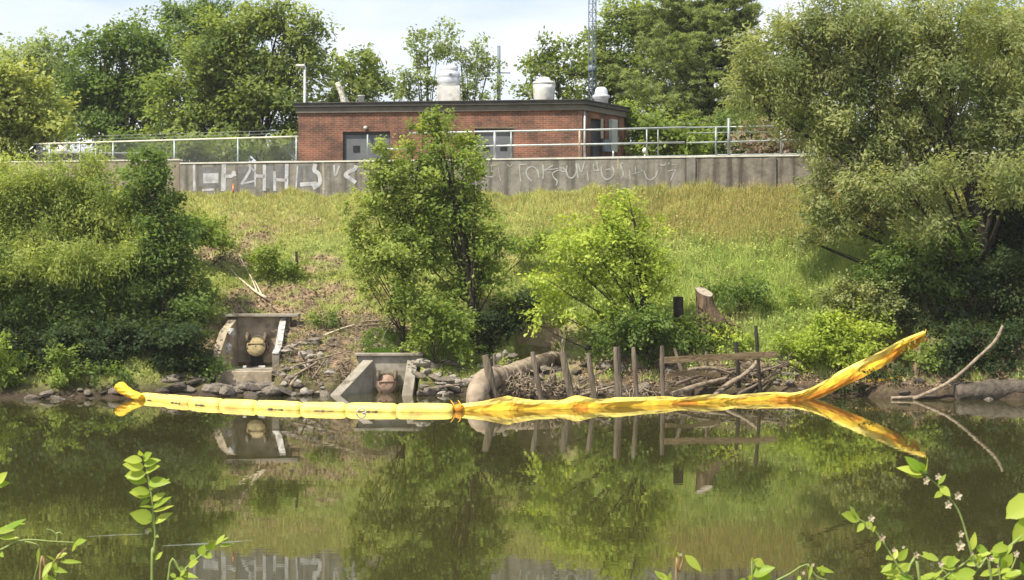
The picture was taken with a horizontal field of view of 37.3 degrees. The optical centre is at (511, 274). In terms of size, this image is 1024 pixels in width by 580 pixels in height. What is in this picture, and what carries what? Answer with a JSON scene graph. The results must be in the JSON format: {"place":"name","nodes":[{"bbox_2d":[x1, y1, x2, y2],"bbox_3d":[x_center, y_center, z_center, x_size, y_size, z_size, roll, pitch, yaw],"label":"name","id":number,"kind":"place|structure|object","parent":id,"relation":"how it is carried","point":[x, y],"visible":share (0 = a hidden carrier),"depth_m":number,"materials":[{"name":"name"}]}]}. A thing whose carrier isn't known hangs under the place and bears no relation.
{"place":"outdoors","nodes":[
{"label":"outdoors","id":0,"kind":"place"},
{"bbox_2d":[0,392,1023,579],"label":"river water","id":1,"kind":"structure","parent":0,"point":[724,491],"depth_m":23.97,"materials":[{"name":"green liquid"}]},
{"bbox_2d":[482,354,497,398],"bbox_3d":[-0.518,2.949,39.996,0.558,1.716,0.226,0,0,0],"label":"timber post","id":2,"kind":"object","parent":1,"relation":"in","point":[488,370],"visible":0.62,"depth_m":39.91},
{"bbox_2d":[114,329,925,413],"bbox_3d":[0.671,2.543,39.784,22.619,2.010,5.073,0,0,-4],"label":"containment boom","id":3,"kind":"object","parent":1,"relation":"on","point":[854,372],"visible":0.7,"depth_m":39.04,"materials":[{"name":"plastic"}]},
{"bbox_2d":[530,351,543,399],"bbox_3d":[0.717,2.922,40.400,0.455,1.777,0.159,0,0,0],"label":"timber post","id":4,"kind":"object","parent":1,"relation":"in","point":[537,376],"visible":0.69,"depth_m":40.34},
{"bbox_2d":[559,351,573,396],"bbox_3d":[1.527,2.921,40.398,0.535,1.787,0.201,0,0,0],"label":"timber post","id":5,"kind":"object","parent":1,"relation":"in","point":[567,376],"visible":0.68,"depth_m":40.33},
{"bbox_2d":[586,353,596,398],"bbox_3d":[2.136,2.945,40.198,0.374,1.776,0.162,0,0,0],"label":"timber post","id":6,"kind":"object","parent":1,"relation":"in","point":[591,377],"visible":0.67,"depth_m":40.14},
{"bbox_2d":[613,347,621,396],"bbox_3d":[2.803,2.893,40.091,0.251,1.989,0.213,0,0,0],"label":"timber post","id":7,"kind":"object","parent":1,"relation":"in","point":[617,377],"visible":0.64,"depth_m":40.02,"materials":[{"name":"wood"}]},
{"bbox_2d":[631,347,638,396],"bbox_3d":[3.290,2.893,40.199,0.258,1.981,0.140,0,0,0],"label":"timber post","id":8,"kind":"object","parent":1,"relation":"in","point":[634,369],"visible":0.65,"depth_m":40.15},
{"bbox_2d":[660,346,664,395],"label":"timber post","id":9,"kind":"object","parent":1,"relation":"in","point":[662,377],"visible":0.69,"depth_m":40.75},
{"bbox_2d":[665,370,720,377],"bbox_3d":[4.907,2.688,41.173,1.802,0.216,0.045,0,0,-28],"label":"board","id":10,"kind":"object","parent":9,"relation":"attached to","point":[687,372],"visible":1,"depth_m":41.13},
{"bbox_2d":[664,351,776,362],"bbox_3d":[5.705,2.236,41.350,3.475,0.265,0.045,0,0,-22],"label":"board","id":11,"kind":"object","parent":9,"relation":"attached to","point":[719,357],"visible":1,"depth_m":41.31,"materials":[{"name":"wood"}]},
{"bbox_2d":[670,376,727,396],"bbox_3d":[5.157,3.082,41.748,2.005,0.535,0.188,0,0,-34],"label":"driftwood log","id":12,"kind":"object","parent":1,"relation":"on","point":[687,389],"visible":0.97,"depth_m":41.61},
{"bbox_2d":[713,361,756,393],"bbox_3d":[6.231,2.869,42.098,2.068,1.040,0.242,0,0,-42],"label":"driftwood log","id":13,"kind":"object","parent":1,"relation":"on","point":[721,389],"visible":0.77,"depth_m":42.00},
{"bbox_2d":[754,326,761,392],"bbox_3d":[6.847,2.425,42.199,0.243,2.033,0.113,0,0,0],"label":"timber post","id":14,"kind":"object","parent":1,"relation":"in","point":[758,359],"visible":0.8,"depth_m":42.16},
{"bbox_2d":[912,325,1003,399],"bbox_3d":[12.131,2.383,41.196,2.684,2.026,0.202,0,0,-11],"label":"bare branch","id":15,"kind":"object","parent":1,"relation":"in","point":[961,372],"visible":1,"depth_m":41.13,"materials":[{"name":"wood"}]},
{"bbox_2d":[0,189,1023,399],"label":"ground","id":16,"kind":"structure","parent":0,"point":[571,350],"depth_m":44.45,"materials":[{"name":"soil"}]},
{"bbox_2d":[0,330,43,388],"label":"shrub","id":17,"kind":"object","parent":16,"relation":"on","point":[8,370],"visible":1,"depth_m":41.86,"materials":[{"name":"green plant"}]},
{"bbox_2d":[0,472,85,579],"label":"vine","id":18,"kind":"object","parent":16,"relation":"on","point":[12,525],"visible":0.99,"depth_m":4.10,"materials":[{"name":"green plant"}]},
{"bbox_2d":[0,47,89,160],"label":"broadleaf tree","id":19,"kind":"object","parent":16,"relation":"on","point":[16,100],"visible":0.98,"depth_m":57.26,"materials":[{"name":"green plant"}]},
{"bbox_2d":[0,26,89,151],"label":"broadleaf tree","id":20,"kind":"object","parent":16,"relation":"on","point":[35,52],"visible":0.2,"depth_m":77.14,"materials":[{"name":"green plant"}]},
{"bbox_2d":[0,306,112,377],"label":"shrub","id":21,"kind":"object","parent":16,"relation":"on","point":[61,336],"visible":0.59,"depth_m":42.80,"materials":[{"name":"green plant"}]},
{"bbox_2d":[39,547,81,579],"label":"leafy stem","id":22,"kind":"object","parent":16,"relation":"on","point":[48,567],"visible":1,"depth_m":4.00,"materials":[{"name":"green plant"}]},
{"bbox_2d":[41,339,94,389],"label":"shrub","id":23,"kind":"object","parent":16,"relation":"on","point":[63,377],"visible":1,"depth_m":41.86,"materials":[{"name":"green plant"}]},
{"bbox_2d":[0,233,148,347],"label":"willow shrub","id":24,"kind":"object","parent":16,"relation":"on","point":[39,306],"visible":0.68,"depth_m":44.21,"materials":[{"name":"green plant"}]},
{"bbox_2d":[0,137,154,303],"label":"willow shrub","id":25,"kind":"object","parent":16,"relation":"on","point":[29,207],"visible":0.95,"depth_m":45.38,"materials":[{"name":"green plant"}]},
{"bbox_2d":[15,152,149,160],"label":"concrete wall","id":26,"kind":"structure","parent":16,"relation":"on","point":[119,156],"depth_m":60.45,"materials":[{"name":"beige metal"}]},
{"bbox_2d":[0,159,182,196],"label":"concrete wall","id":27,"kind":"structure","parent":16,"relation":"on","point":[176,180],"depth_m":53.47,"materials":[{"name":"concrete"}]},
{"bbox_2d":[86,358,136,387],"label":"shrub","id":28,"kind":"object","parent":16,"relation":"on","point":[123,376],"visible":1,"depth_m":41.93,"materials":[{"name":"green plant"}]},
{"bbox_2d":[46,5,186,151],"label":"broadleaf tree","id":29,"kind":"object","parent":16,"relation":"on","point":[104,93],"visible":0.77,"depth_m":69.52,"materials":[{"name":"green plant"}]},
{"bbox_2d":[97,126,164,154],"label":"shrub","id":30,"kind":"object","parent":16,"relation":"on","point":[124,136],"visible":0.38,"depth_m":62.79,"materials":[{"name":"green plant"}]},
{"bbox_2d":[69,310,219,379],"bbox_3d":[-10.520,2.077,43.502,4.326,2.169,2.356,0,0,10],"label":"shrub","id":31,"kind":"object","parent":16,"relation":"on","point":[182,340],"visible":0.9,"depth_m":43.10,"materials":[{"name":"green plant"}]},
{"bbox_2d":[123,450,173,579],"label":"sapling","id":32,"kind":"object","parent":16,"relation":"on","point":[135,474],"visible":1,"depth_m":3.89,"materials":[{"name":"green plant"}]},
{"bbox_2d":[94,141,233,329],"bbox_3d":[-10.357,-1.014,45.169,4.231,5.891,2.663,0,0,0],"label":"broadleaf tree","id":33,"kind":"object","parent":16,"relation":"on","point":[167,237],"visible":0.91,"depth_m":44.87,"materials":[{"name":"green plant"}]},
{"bbox_2d":[34,130,297,161],"bbox_3d":[-12.803,-4.238,55.711,10.680,1.916,0.122,0,0,15],"label":"chain link fence","id":34,"kind":"object","parent":16,"relation":"on","point":[195,158],"visible":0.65,"depth_m":55.34,"materials":[{"name":"metal"}]},
{"bbox_2d":[131,126,234,162],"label":"shrub","id":35,"kind":"object","parent":16,"relation":"on","point":[195,147],"visible":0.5,"depth_m":59.70,"materials":[{"name":"green plant"}]},
{"bbox_2d":[167,534,232,579],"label":"leafy stem","id":36,"kind":"object","parent":16,"relation":"on","point":[202,550],"visible":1,"depth_m":4.20,"materials":[{"name":"green plant"}]},
{"bbox_2d":[173,349,238,383],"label":"shrub","id":37,"kind":"object","parent":16,"relation":"on","point":[219,364],"visible":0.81,"depth_m":43.12,"materials":[{"name":"green plant"}]},
{"bbox_2d":[172,203,244,274],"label":"shrub","id":38,"kind":"object","parent":16,"relation":"on","point":[215,232],"visible":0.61,"depth_m":48.45,"materials":[{"name":"green plant"}]},
{"bbox_2d":[146,0,271,157],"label":"broadleaf tree","id":39,"kind":"object","parent":16,"relation":"on","point":[177,11],"visible":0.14,"depth_m":87.28,"materials":[{"name":"green plant"}]},
{"bbox_2d":[219,385,235,395],"bbox_3d":[-7.932,3.271,42.433,0.460,0.368,0.892,10,-13,0],"label":"riprap stone","id":40,"kind":"object","parent":16,"relation":"on","point":[226,390],"visible":0.84,"depth_m":42.13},
{"bbox_2d":[129,0,351,161],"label":"broadleaf tree","id":41,"kind":"object","parent":16,"relation":"on","point":[254,101],"visible":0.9,"depth_m":65.47,"materials":[{"name":"green plant"}]},
{"bbox_2d":[196,127,291,161],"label":"shrub","id":42,"kind":"object","parent":16,"relation":"on","point":[246,152],"visible":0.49,"depth_m":60.93,"materials":[{"name":"green plant"}]},
{"bbox_2d":[230,253,267,298],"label":"dead branch","id":43,"kind":"object","parent":16,"relation":"on","point":[259,293],"visible":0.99,"depth_m":47.97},
{"bbox_2d":[213,314,300,384],"bbox_3d":[-7.539,2.309,44.710,2.279,2.283,2.640,0,0,0],"label":"outfall headwall","id":44,"kind":"object","parent":16,"relation":"on","point":[251,340],"visible":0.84,"depth_m":45.38,"materials":[{"name":"concrete"}]},
{"bbox_2d":[239,238,311,283],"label":"shrub","id":45,"kind":"object","parent":16,"relation":"on","point":[288,267],"visible":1,"depth_m":48.16,"materials":[{"name":"green plant"}]},
{"bbox_2d":[253,129,297,160],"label":"shrub","id":46,"kind":"object","parent":16,"relation":"on","point":[280,142],"visible":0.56,"depth_m":60.67,"materials":[{"name":"green plant"}]},
{"bbox_2d":[298,307,344,328],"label":"shrub","id":47,"kind":"object","parent":16,"relation":"on","point":[323,322],"visible":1,"depth_m":45.32,"materials":[{"name":"green plant"}]},
{"bbox_2d":[271,311,409,385],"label":"twig litter","id":48,"kind":"object","parent":16,"relation":"on","point":[355,338],"visible":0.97,"depth_m":44.66,"materials":[{"name":"wood"}]},
{"bbox_2d":[312,42,403,101],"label":"broadleaf tree","id":49,"kind":"object","parent":16,"relation":"on","point":[368,81],"visible":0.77,"depth_m":68.66,"materials":[{"name":"green plant"}]},
{"bbox_2d":[331,353,423,395],"bbox_3d":[-3.868,3.115,43.260,2.615,1.709,1.920,0,0,0],"label":"outfall headwall","id":50,"kind":"object","parent":16,"relation":"on","point":[385,372],"visible":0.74,"depth_m":43.59,"materials":[{"name":"concrete"}]},
{"bbox_2d":[360,326,413,352],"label":"grass tuft","id":51,"kind":"object","parent":16,"relation":"on","point":[378,350],"visible":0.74,"depth_m":44.75,"materials":[{"name":"plant"}]},
{"bbox_2d":[336,117,452,352],"bbox_3d":[-3.437,-1.053,43.819,3.035,7.084,2.658,0,0,-32],"label":"broadleaf tree","id":52,"kind":"object","parent":16,"relation":"on","point":[379,258],"visible":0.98,"depth_m":43.77,"materials":[{"name":"green plant"}]},
{"bbox_2d":[378,16,469,100],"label":"broadleaf tree","id":53,"kind":"object","parent":16,"relation":"on","point":[440,48],"visible":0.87,"depth_m":74.75,"materials":[{"name":"green plant"}]},
{"bbox_2d":[180,156,685,196],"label":"concrete wall","id":54,"kind":"structure","parent":16,"relation":"on","point":[509,176],"depth_m":51.26,"materials":[{"name":"grey concrete"}]},
{"bbox_2d":[367,116,818,159],"bbox_3d":[2.650,-4.604,50.849,15.546,1.464,0.208,0,0,9],"label":"pipe railing","id":55,"kind":"object","parent":54,"relation":"on","point":[728,141],"visible":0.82,"depth_m":50.62,"materials":[{"name":"beige metal"}]},
{"bbox_2d":[385,269,487,371],"bbox_3d":[-2.140,1.339,43.763,2.974,3.058,2.267,0,0,0],"label":"shrub","id":56,"kind":"object","parent":16,"relation":"on","point":[427,333],"visible":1,"depth_m":43.38,"materials":[{"name":"green plant"}]},
{"bbox_2d":[369,104,524,353],"bbox_3d":[-1.862,-1.360,44.602,4.704,7.340,2.750,0,0,0],"label":"broadleaf tree","id":57,"kind":"object","parent":16,"relation":"on","point":[454,207],"visible":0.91,"depth_m":44.25,"materials":[{"name":"green plant"}]},
{"bbox_2d":[292,99,630,160],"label":"brick building","id":58,"kind":"structure","parent":16,"relation":"on","point":[333,131],"depth_m":57.63,"materials":[{"name":"brick"}]},
{"bbox_2d":[345,135,366,159],"bbox_3d":[-5.958,-4.316,58.014,0.850,2.093,0.064,0,0,6],"label":"door leaf","id":59,"kind":"structure","parent":58,"relation":"in","point":[355,145],"depth_m":58.00,"materials":[{"name":"metal"}]},
{"bbox_2d":[368,134,388,159],"bbox_3d":[-5.092,-4.316,57.926,0.850,2.093,0.065,0,0,6],"label":"door leaf","id":60,"kind":"structure","parent":58,"relation":"in","point":[371,140],"depth_m":57.93,"materials":[{"name":"metal"}]},
{"bbox_2d":[437,65,460,100],"bbox_3d":[-2.464,-7.376,59.185,0.900,1.595,0.930,0,0,0],"label":"exhaust fan","id":61,"kind":"object","parent":58,"relation":"on","point":[448,88],"visible":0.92,"depth_m":58.77,"materials":[{"name":"white metal"}]},
{"bbox_2d":[477,133,492,158],"bbox_3d":[-1.001,-4.353,57.510,0.667,2.165,0.065,0,0,6],"label":"door leaf","id":62,"kind":"structure","parent":58,"relation":"in","point":[489,136],"depth_m":57.50,"materials":[{"name":"metal"}]},
{"bbox_2d":[496,132,509,157],"bbox_3d":[-0.317,-4.353,57.441,0.667,2.165,0.065,0,0,6],"label":"door leaf","id":63,"kind":"structure","parent":58,"relation":"in","point":[502,138],"depth_m":57.43,"materials":[{"name":"metal"}]},
{"bbox_2d":[532,77,555,99],"bbox_3d":[1.243,-7.136,59.000,0.900,1.115,0.895,0,0,0],"label":"exhaust fan","id":64,"kind":"object","parent":58,"relation":"on","point":[543,87],"visible":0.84,"depth_m":58.65,"materials":[{"name":"white metal"}]},
{"bbox_2d":[590,119,600,156],"bbox_3d":[3.120,-4.609,58.041,0.050,2.678,1.064,0,0,34],"label":"side door","id":65,"kind":"structure","parent":58,"relation":"in","point":[595,136],"depth_m":58.10,"materials":[{"name":"metal"}]},
{"bbox_2d":[592,87,609,102],"bbox_3d":[3.554,-7.035,60.500,0.720,0.913,0.720,0,0,0],"label":"turbine vent","id":66,"kind":"object","parent":58,"relation":"on","point":[601,94],"visible":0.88,"depth_m":60.27,"materials":[{"name":"metal"}]},
{"bbox_2d":[449,32,510,99],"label":"broadleaf tree","id":67,"kind":"object","parent":16,"relation":"on","point":[462,57],"visible":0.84,"depth_m":74.86,"materials":[{"name":"green plant"}]},
{"bbox_2d":[462,287,555,355],"bbox_3d":[-0.100,1.378,44.572,2.985,2.070,1.927,0,0,0],"label":"shrub","id":68,"kind":"object","parent":16,"relation":"on","point":[503,321],"visible":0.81,"depth_m":44.33,"materials":[{"name":"green plant"}]},
{"bbox_2d":[0,177,1023,385],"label":"slope grass","id":69,"kind":"structure","parent":16,"relation":"on","point":[784,268],"depth_m":47.88,"materials":[{"name":"plant"}]},
{"bbox_2d":[466,350,561,402],"bbox_3d":[0.028,2.999,42.138,0.785,1.561,6.177,0,0,23],"label":"elbow pipe","id":70,"kind":"object","parent":16,"relation":"on","point":[479,388],"visible":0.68,"depth_m":40.97,"materials":[{"name":"concrete"}]},
{"bbox_2d":[171,179,892,250],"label":"tall grass","id":71,"kind":"structure","parent":16,"relation":"on","point":[761,216],"depth_m":49.21,"materials":[{"name":"plant"}]},
{"bbox_2d":[502,224,562,279],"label":"shrub","id":72,"kind":"object","parent":16,"relation":"on","point":[531,245],"visible":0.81,"depth_m":47.50,"materials":[{"name":"green plant"}]},
{"bbox_2d":[517,329,562,350],"bbox_3d":[0.968,2.388,44.750,2.463,1.564,2.300,0,0,0],"label":"outfall headwall","id":73,"kind":"object","parent":16,"relation":"on","point":[546,337],"visible":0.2,"depth_m":45.50,"materials":[{"name":"concrete"}]},
{"bbox_2d":[504,25,598,99],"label":"broadleaf tree","id":74,"kind":"object","parent":16,"relation":"on","point":[547,58],"visible":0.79,"depth_m":71.76,"materials":[{"name":"green plant"}]},
{"bbox_2d":[488,363,684,399],"bbox_3d":[1.814,2.891,41.363,5.751,1.038,1.556,0,0,0],"label":"driftwood tangle","id":75,"kind":"object","parent":16,"relation":"on","point":[520,384],"visible":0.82,"depth_m":41.11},
{"bbox_2d":[588,0,596,99],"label":"lattice mast","id":76,"kind":"object","parent":16,"relation":"on","point":[592,67],"visible":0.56,"depth_m":66.04,"materials":[{"name":"metal"}]},
{"bbox_2d":[509,183,681,360],"bbox_3d":[2.416,-0.060,43.702,5.010,5.166,2.604,0,0,0],"label":"broadleaf tree","id":77,"kind":"object","parent":16,"relation":"on","point":[612,237],"visible":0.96,"depth_m":43.36,"materials":[{"name":"green plant"}]},
{"bbox_2d":[189,211,1019,389],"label":"leaf litter","id":78,"kind":"object","parent":16,"relation":"on","point":[627,359],"visible":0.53,"depth_m":45.20,"materials":[{"name":"plant"}]},
{"bbox_2d":[561,0,679,112],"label":"broadleaf tree","id":79,"kind":"object","parent":16,"relation":"on","point":[628,27],"visible":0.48,"depth_m":75.65,"materials":[{"name":"green plant"}]},
{"bbox_2d":[581,297,723,369],"bbox_3d":[4.081,1.686,43.136,3.946,2.133,2.194,0,0,-17],"label":"shrub","id":80,"kind":"object","parent":16,"relation":"on","point":[650,327],"visible":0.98,"depth_m":42.98,"materials":[{"name":"green plant"}]},
{"bbox_2d":[614,98,724,155],"bbox_3d":[6.155,-5.158,60.085,4.661,3.941,2.861,0,0,-26],"label":"shrub","id":81,"kind":"object","parent":16,"relation":"on","point":[639,119],"visible":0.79,"depth_m":59.70,"materials":[{"name":"green plant"}]},
{"bbox_2d":[654,552,701,579],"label":"heart leaved vine","id":82,"kind":"object","parent":16,"relation":"on","point":[692,561],"visible":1,"depth_m":4.00,"materials":[{"name":"green plant"}]},
{"bbox_2d":[673,296,683,327],"bbox_3d":[4.879,1.169,44.399,0.361,1.082,0.368,0,0,0],"label":"timber post","id":83,"kind":"object","parent":16,"relation":"on","point":[677,304],"visible":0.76,"depth_m":44.27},
{"bbox_2d":[684,310,733,352],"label":"shrub","id":84,"kind":"object","parent":16,"relation":"on","point":[708,326],"visible":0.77,"depth_m":43.84,"materials":[{"name":"green plant"}]},
{"bbox_2d":[687,366,732,374],"bbox_3d":[5.498,2.651,42.038,1.497,0.281,0.131,0,0,-27],"label":"driftwood log","id":85,"kind":"object","parent":16,"relation":"on","point":[708,368],"visible":0.91,"depth_m":41.97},
{"bbox_2d":[603,0,818,155],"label":"broadleaf tree","id":86,"kind":"object","parent":16,"relation":"on","point":[688,49],"visible":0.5,"depth_m":65.41,"materials":[{"name":"green plant"}]},
{"bbox_2d":[694,287,740,338],"bbox_3d":[5.966,1.090,44.300,1.375,1.504,1.144,0,0,0],"label":"tree stump","id":87,"kind":"object","parent":16,"relation":"on","point":[705,303],"visible":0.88,"depth_m":44.06,"materials":[{"name":"wood"}]},
{"bbox_2d":[677,106,777,154],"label":"shrub","id":88,"kind":"object","parent":16,"relation":"on","point":[723,148],"visible":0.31,"depth_m":60.61,"materials":[{"name":"green plant"}]},
{"bbox_2d":[700,325,754,353],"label":"shrub","id":89,"kind":"object","parent":16,"relation":"on","point":[742,346],"visible":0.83,"depth_m":43.72,"materials":[{"name":"green plant"}]},
{"bbox_2d":[657,350,805,387],"bbox_3d":[6.233,2.693,42.797,4.666,1.095,1.844,0,0,-11],"label":"brushwood","id":90,"kind":"object","parent":16,"relation":"on","point":[746,366],"visible":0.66,"depth_m":43.00,"materials":[{"name":"wood"}]},
{"bbox_2d":[694,266,776,312],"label":"shrub","id":91,"kind":"object","parent":16,"relation":"on","point":[737,292],"visible":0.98,"depth_m":44.91,"materials":[{"name":"green plant"}]},
{"bbox_2d":[724,115,811,153],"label":"shrub","id":92,"kind":"object","parent":16,"relation":"on","point":[758,148],"visible":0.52,"depth_m":57.93,"materials":[{"name":"green plant"}]},
{"bbox_2d":[740,557,833,579],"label":"heart leaved vine","id":93,"kind":"object","parent":16,"relation":"on","point":[761,571],"visible":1,"depth_m":3.90,"materials":[{"name":"green plant"}]},
{"bbox_2d":[758,282,819,320],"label":"shrub","id":94,"kind":"object","parent":16,"relation":"on","point":[810,302],"visible":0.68,"depth_m":45.19,"materials":[{"name":"green plant"}]},
{"bbox_2d":[760,296,902,375],"bbox_3d":[9.238,1.728,43.408,4.443,2.337,2.189,0,0,0],"label":"shrub","id":95,"kind":"object","parent":16,"relation":"on","point":[833,348],"visible":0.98,"depth_m":43.18,"materials":[{"name":"green plant"}]},
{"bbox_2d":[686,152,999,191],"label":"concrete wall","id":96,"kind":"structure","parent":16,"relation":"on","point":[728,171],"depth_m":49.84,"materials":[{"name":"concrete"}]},
{"bbox_2d":[821,353,916,393],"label":"shrub","id":97,"kind":"object","parent":16,"relation":"on","point":[875,377],"visible":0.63,"depth_m":42.06,"materials":[{"name":"green plant"}]},
{"bbox_2d":[715,0,1023,299],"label":"willow tree","id":98,"kind":"object","parent":16,"relation":"on","point":[905,199],"visible":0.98,"depth_m":43.90,"materials":[{"name":"green plant"}]},
{"bbox_2d":[807,266,934,328],"bbox_3d":[10.366,0.679,44.125,3.632,2.107,2.306,0,0,0],"label":"shrub","id":99,"kind":"object","parent":16,"relation":"on","point":[841,296],"visible":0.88,"depth_m":43.82,"materials":[{"name":"green plant"}]},
{"bbox_2d":[842,506,920,579],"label":"flowering stem","id":100,"kind":"object","parent":16,"relation":"on","point":[852,516],"visible":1,"depth_m":3.70,"materials":[{"name":"green plant"}]},
{"bbox_2d":[846,216,984,331],"bbox_3d":[11.735,-0.005,43.874,4.253,3.410,2.623,0,0,0],"label":"broadleaf tree","id":101,"kind":"object","parent":16,"relation":"on","point":[920,265],"visible":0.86,"depth_m":43.61,"materials":[{"name":"green plant"}]},
{"bbox_2d":[830,0,1023,151],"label":"broadleaf tree","id":102,"kind":"object","parent":16,"relation":"on","point":[959,111],"visible":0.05,"depth_m":54.10,"materials":[{"name":"green plant"}]},
{"bbox_2d":[900,332,953,374],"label":"shrub","id":103,"kind":"object","parent":16,"relation":"on","point":[917,359],"visible":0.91,"depth_m":42.22,"materials":[{"name":"green plant"}]},
{"bbox_2d":[897,456,1001,579],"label":"flowering stem","id":104,"kind":"object","parent":16,"relation":"on","point":[915,468],"visible":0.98,"depth_m":3.80,"materials":[{"name":"green plant"}]},
{"bbox_2d":[881,541,1020,579],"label":"leafy stem","id":105,"kind":"object","parent":16,"relation":"on","point":[1007,562],"visible":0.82,"depth_m":3.84,"materials":[{"name":"green plant"}]},
{"bbox_2d":[885,239,1023,379],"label":"shrub","id":106,"kind":"object","parent":16,"relation":"on","point":[992,284],"visible":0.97,"depth_m":42.90,"materials":[{"name":"green plant"}]},
{"bbox_2d":[951,379,1023,399],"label":"driftwood log","id":107,"kind":"object","parent":16,"relation":"on","point":[995,389],"visible":0.77,"depth_m":41.12,"materials":[{"name":"wood"}]},
{"bbox_2d":[953,135,1023,288],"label":"broadleaf tree","id":108,"kind":"object","parent":16,"relation":"on","point":[1013,224],"visible":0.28,"depth_m":45.86,"materials":[{"name":"green plant"}]},
{"bbox_2d":[990,493,1023,579],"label":"grape vine","id":109,"kind":"object","parent":16,"relation":"on","point":[1015,508],"visible":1,"depth_m":3.40,"materials":[{"name":"green plant"}]},
{"bbox_2d":[0,0,1023,161],"label":"sky","id":110,"kind":"structure","parent":0,"point":[513,25],"materials":[{"name":"white"}]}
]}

